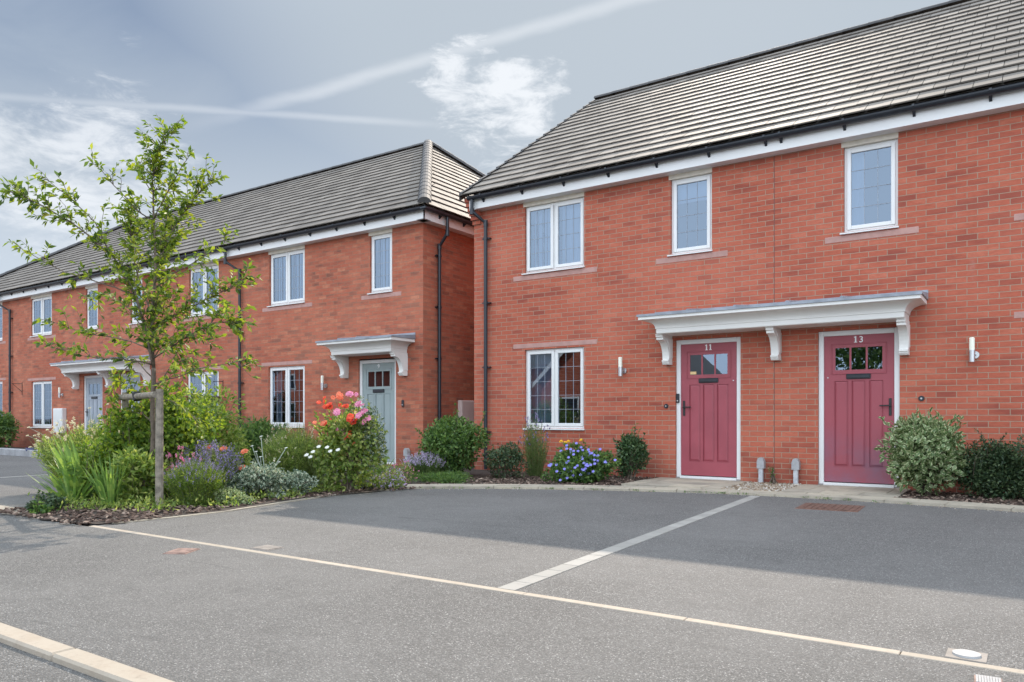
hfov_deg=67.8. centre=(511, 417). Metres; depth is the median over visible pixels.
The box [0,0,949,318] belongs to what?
sky
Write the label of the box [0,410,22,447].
green shrub
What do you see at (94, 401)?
door
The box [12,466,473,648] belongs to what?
ground
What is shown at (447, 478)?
ground cover plant
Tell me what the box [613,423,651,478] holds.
camellia
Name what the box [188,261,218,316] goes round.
window
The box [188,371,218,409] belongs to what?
window
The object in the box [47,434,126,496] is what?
lady mantle
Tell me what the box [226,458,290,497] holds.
euonymus
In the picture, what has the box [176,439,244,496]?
lavender
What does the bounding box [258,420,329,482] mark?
shrub
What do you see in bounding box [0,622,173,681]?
road kerb
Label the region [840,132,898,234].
window
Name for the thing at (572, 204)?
window
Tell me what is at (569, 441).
yellow poppy
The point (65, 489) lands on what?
iris clump
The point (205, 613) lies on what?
shared surface
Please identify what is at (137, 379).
door
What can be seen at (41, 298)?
window
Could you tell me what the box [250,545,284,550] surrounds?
drain cover
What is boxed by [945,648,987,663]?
stopcock cover
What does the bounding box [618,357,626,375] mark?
wall light
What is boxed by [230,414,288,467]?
mixed perennial
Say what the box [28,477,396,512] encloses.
ground cover
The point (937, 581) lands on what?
parking area
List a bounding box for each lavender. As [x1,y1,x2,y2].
[164,457,229,506]
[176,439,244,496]
[400,451,445,478]
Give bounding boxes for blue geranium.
[540,439,621,483]
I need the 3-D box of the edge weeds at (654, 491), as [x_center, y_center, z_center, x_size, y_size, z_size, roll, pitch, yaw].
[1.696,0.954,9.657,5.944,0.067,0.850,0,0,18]
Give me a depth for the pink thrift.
10.86 m
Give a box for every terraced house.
[0,187,257,447]
[0,215,149,446]
[100,152,421,434]
[223,139,484,466]
[459,30,927,482]
[768,0,1023,492]
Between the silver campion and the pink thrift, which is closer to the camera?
the silver campion
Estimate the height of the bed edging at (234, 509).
0.044 m
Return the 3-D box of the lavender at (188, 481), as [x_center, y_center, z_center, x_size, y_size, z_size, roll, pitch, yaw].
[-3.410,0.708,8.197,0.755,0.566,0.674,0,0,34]
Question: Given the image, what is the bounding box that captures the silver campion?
[252,436,287,489]
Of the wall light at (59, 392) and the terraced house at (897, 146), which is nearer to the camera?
the terraced house at (897, 146)
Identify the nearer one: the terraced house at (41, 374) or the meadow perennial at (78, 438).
the meadow perennial at (78, 438)
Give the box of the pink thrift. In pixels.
[386,460,417,482]
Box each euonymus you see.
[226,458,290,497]
[280,468,318,495]
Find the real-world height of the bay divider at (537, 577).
0.035 m
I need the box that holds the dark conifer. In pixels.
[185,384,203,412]
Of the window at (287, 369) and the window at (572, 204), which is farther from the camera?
the window at (287, 369)
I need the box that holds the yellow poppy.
[559,438,581,451]
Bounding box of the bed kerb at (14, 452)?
[0,448,41,456]
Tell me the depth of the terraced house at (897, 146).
10.08 m
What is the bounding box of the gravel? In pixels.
[721,481,802,490]
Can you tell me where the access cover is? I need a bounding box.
[974,674,1002,681]
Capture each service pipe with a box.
[403,448,409,459]
[757,457,764,482]
[791,458,799,483]
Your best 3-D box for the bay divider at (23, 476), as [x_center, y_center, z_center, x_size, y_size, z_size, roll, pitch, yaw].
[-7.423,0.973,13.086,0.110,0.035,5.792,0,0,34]
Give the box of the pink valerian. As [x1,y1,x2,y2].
[165,445,203,500]
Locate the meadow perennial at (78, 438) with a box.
[26,403,119,485]
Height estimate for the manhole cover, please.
0.013 m
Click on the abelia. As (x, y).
(505, 457)
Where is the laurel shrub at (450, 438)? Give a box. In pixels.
[415,403,492,475]
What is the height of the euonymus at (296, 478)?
0.369 m
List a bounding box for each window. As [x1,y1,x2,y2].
[30,381,51,427]
[31,293,51,336]
[85,284,97,328]
[128,277,141,324]
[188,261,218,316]
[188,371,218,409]
[267,245,304,306]
[270,365,304,427]
[367,228,392,294]
[521,192,584,274]
[523,347,584,429]
[667,167,712,256]
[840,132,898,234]
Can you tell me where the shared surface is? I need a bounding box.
[0,513,1023,681]
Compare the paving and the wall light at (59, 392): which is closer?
the paving
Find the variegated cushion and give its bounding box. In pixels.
[214,482,256,505]
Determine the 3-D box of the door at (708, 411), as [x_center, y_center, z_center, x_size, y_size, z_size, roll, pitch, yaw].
[2.943,-0.122,11.405,1.000,2.105,0.110,0,0,34]
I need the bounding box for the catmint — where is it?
[370,468,407,490]
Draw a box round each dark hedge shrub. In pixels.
[950,428,1023,500]
[1009,434,1023,495]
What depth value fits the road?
2.96 m
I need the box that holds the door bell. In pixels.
[676,394,679,402]
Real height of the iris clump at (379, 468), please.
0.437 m
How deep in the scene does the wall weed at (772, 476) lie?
10.70 m
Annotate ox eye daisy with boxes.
[305,445,339,491]
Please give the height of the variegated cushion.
0.281 m
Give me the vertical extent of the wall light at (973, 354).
0.302 m
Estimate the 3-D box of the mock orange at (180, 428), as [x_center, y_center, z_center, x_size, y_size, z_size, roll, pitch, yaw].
[-4.137,0.228,9.102,1.338,1.475,1.190,0,0,-15]
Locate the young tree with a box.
[0,115,262,495]
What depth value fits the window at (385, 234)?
15.29 m
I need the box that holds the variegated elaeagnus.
[874,407,972,495]
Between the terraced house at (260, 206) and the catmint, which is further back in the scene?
the terraced house at (260, 206)
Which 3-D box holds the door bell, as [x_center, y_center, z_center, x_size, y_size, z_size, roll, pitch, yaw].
[2.534,-0.290,11.635,0.045,0.140,0.033,0,0,34]
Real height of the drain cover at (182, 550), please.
0.013 m
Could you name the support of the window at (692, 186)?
in the terraced house at (633, 226)
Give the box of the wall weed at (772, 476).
[767,466,777,483]
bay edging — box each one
[0,505,35,517]
[89,525,1023,674]
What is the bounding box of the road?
[0,642,104,681]
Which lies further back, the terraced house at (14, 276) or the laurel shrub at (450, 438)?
the terraced house at (14, 276)
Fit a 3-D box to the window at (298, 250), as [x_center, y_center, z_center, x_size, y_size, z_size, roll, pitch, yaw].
[-4.926,-3.088,16.810,1.237,1.247,0.217,0,0,34]
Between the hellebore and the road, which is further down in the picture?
the road
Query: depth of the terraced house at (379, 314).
15.63 m
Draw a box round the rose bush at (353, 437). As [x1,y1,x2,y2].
[308,391,389,491]
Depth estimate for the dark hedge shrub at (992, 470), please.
8.81 m
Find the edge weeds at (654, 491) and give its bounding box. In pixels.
[432,486,908,502]
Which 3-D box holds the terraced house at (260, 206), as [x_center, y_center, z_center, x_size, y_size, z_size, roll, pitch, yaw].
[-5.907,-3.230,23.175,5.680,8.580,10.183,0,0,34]
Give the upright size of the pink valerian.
0.649 m
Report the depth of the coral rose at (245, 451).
9.14 m
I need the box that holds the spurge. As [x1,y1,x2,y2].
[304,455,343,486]
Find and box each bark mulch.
[0,471,658,524]
[894,490,1023,505]
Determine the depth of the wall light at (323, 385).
15.95 m
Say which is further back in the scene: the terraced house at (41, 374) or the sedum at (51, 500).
the terraced house at (41, 374)
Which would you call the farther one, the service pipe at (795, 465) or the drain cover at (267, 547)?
the service pipe at (795, 465)
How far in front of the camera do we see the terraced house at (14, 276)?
25.23 m
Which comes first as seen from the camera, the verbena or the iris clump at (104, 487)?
the iris clump at (104, 487)
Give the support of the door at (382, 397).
in the terraced house at (379, 314)
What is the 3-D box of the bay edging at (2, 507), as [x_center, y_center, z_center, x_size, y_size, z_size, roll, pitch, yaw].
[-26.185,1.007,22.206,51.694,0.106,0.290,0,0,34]
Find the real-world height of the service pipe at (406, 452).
0.365 m
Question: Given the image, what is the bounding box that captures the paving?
[404,477,1023,511]
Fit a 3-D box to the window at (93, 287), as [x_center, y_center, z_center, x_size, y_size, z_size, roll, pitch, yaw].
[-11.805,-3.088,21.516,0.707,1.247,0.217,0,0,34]
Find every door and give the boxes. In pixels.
[84,375,101,435]
[121,373,139,412]
[360,359,395,464]
[676,337,740,480]
[819,327,899,487]
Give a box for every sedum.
[24,490,68,511]
[28,500,51,517]
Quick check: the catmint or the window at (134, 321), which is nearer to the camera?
the catmint
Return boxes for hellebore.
[101,444,172,504]
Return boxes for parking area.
[0,455,1023,669]
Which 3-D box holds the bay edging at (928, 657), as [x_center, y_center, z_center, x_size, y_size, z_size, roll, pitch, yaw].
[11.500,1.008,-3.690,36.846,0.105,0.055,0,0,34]
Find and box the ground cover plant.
[405,470,473,483]
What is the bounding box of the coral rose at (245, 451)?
[206,442,254,493]
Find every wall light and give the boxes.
[58,387,63,397]
[321,376,327,389]
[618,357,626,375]
[969,337,978,361]
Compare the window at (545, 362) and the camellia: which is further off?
the window at (545, 362)
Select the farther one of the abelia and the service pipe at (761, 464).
the abelia
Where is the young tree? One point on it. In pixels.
(165, 244)
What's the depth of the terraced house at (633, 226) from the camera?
12.20 m
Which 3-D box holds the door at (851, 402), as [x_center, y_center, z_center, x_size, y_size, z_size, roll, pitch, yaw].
[4.656,-0.122,10.234,1.010,2.105,0.110,0,0,34]
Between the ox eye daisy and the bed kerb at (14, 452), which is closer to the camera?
the ox eye daisy
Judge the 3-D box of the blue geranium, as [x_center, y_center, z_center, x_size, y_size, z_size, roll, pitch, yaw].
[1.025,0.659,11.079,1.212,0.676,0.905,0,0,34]
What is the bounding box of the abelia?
[481,441,529,478]
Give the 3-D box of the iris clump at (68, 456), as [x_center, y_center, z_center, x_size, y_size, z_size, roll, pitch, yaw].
[-5.051,0.567,8.608,0.569,0.796,0.904,0,0,-4]
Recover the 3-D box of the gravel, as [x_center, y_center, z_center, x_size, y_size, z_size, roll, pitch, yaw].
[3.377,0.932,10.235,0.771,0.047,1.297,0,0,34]
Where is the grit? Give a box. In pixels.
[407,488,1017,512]
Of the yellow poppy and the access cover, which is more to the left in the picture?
the yellow poppy
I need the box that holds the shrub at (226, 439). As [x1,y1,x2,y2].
[173,381,251,459]
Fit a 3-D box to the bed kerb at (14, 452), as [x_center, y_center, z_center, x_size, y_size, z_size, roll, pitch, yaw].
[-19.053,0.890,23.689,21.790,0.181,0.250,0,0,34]
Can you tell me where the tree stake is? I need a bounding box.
[117,389,163,508]
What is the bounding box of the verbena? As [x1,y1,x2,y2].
[518,412,549,475]
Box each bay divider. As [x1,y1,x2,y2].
[0,474,49,477]
[498,496,759,590]
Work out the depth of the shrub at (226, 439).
10.59 m
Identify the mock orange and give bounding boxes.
[93,389,176,490]
[105,375,226,494]
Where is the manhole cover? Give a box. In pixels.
[794,503,864,511]
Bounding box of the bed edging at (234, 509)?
[112,489,397,523]
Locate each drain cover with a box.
[163,548,198,553]
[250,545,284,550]
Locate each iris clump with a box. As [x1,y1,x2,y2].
[29,456,97,503]
[35,434,94,499]
[77,453,131,507]
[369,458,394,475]
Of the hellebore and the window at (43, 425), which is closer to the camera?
the hellebore
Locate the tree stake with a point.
(159, 464)

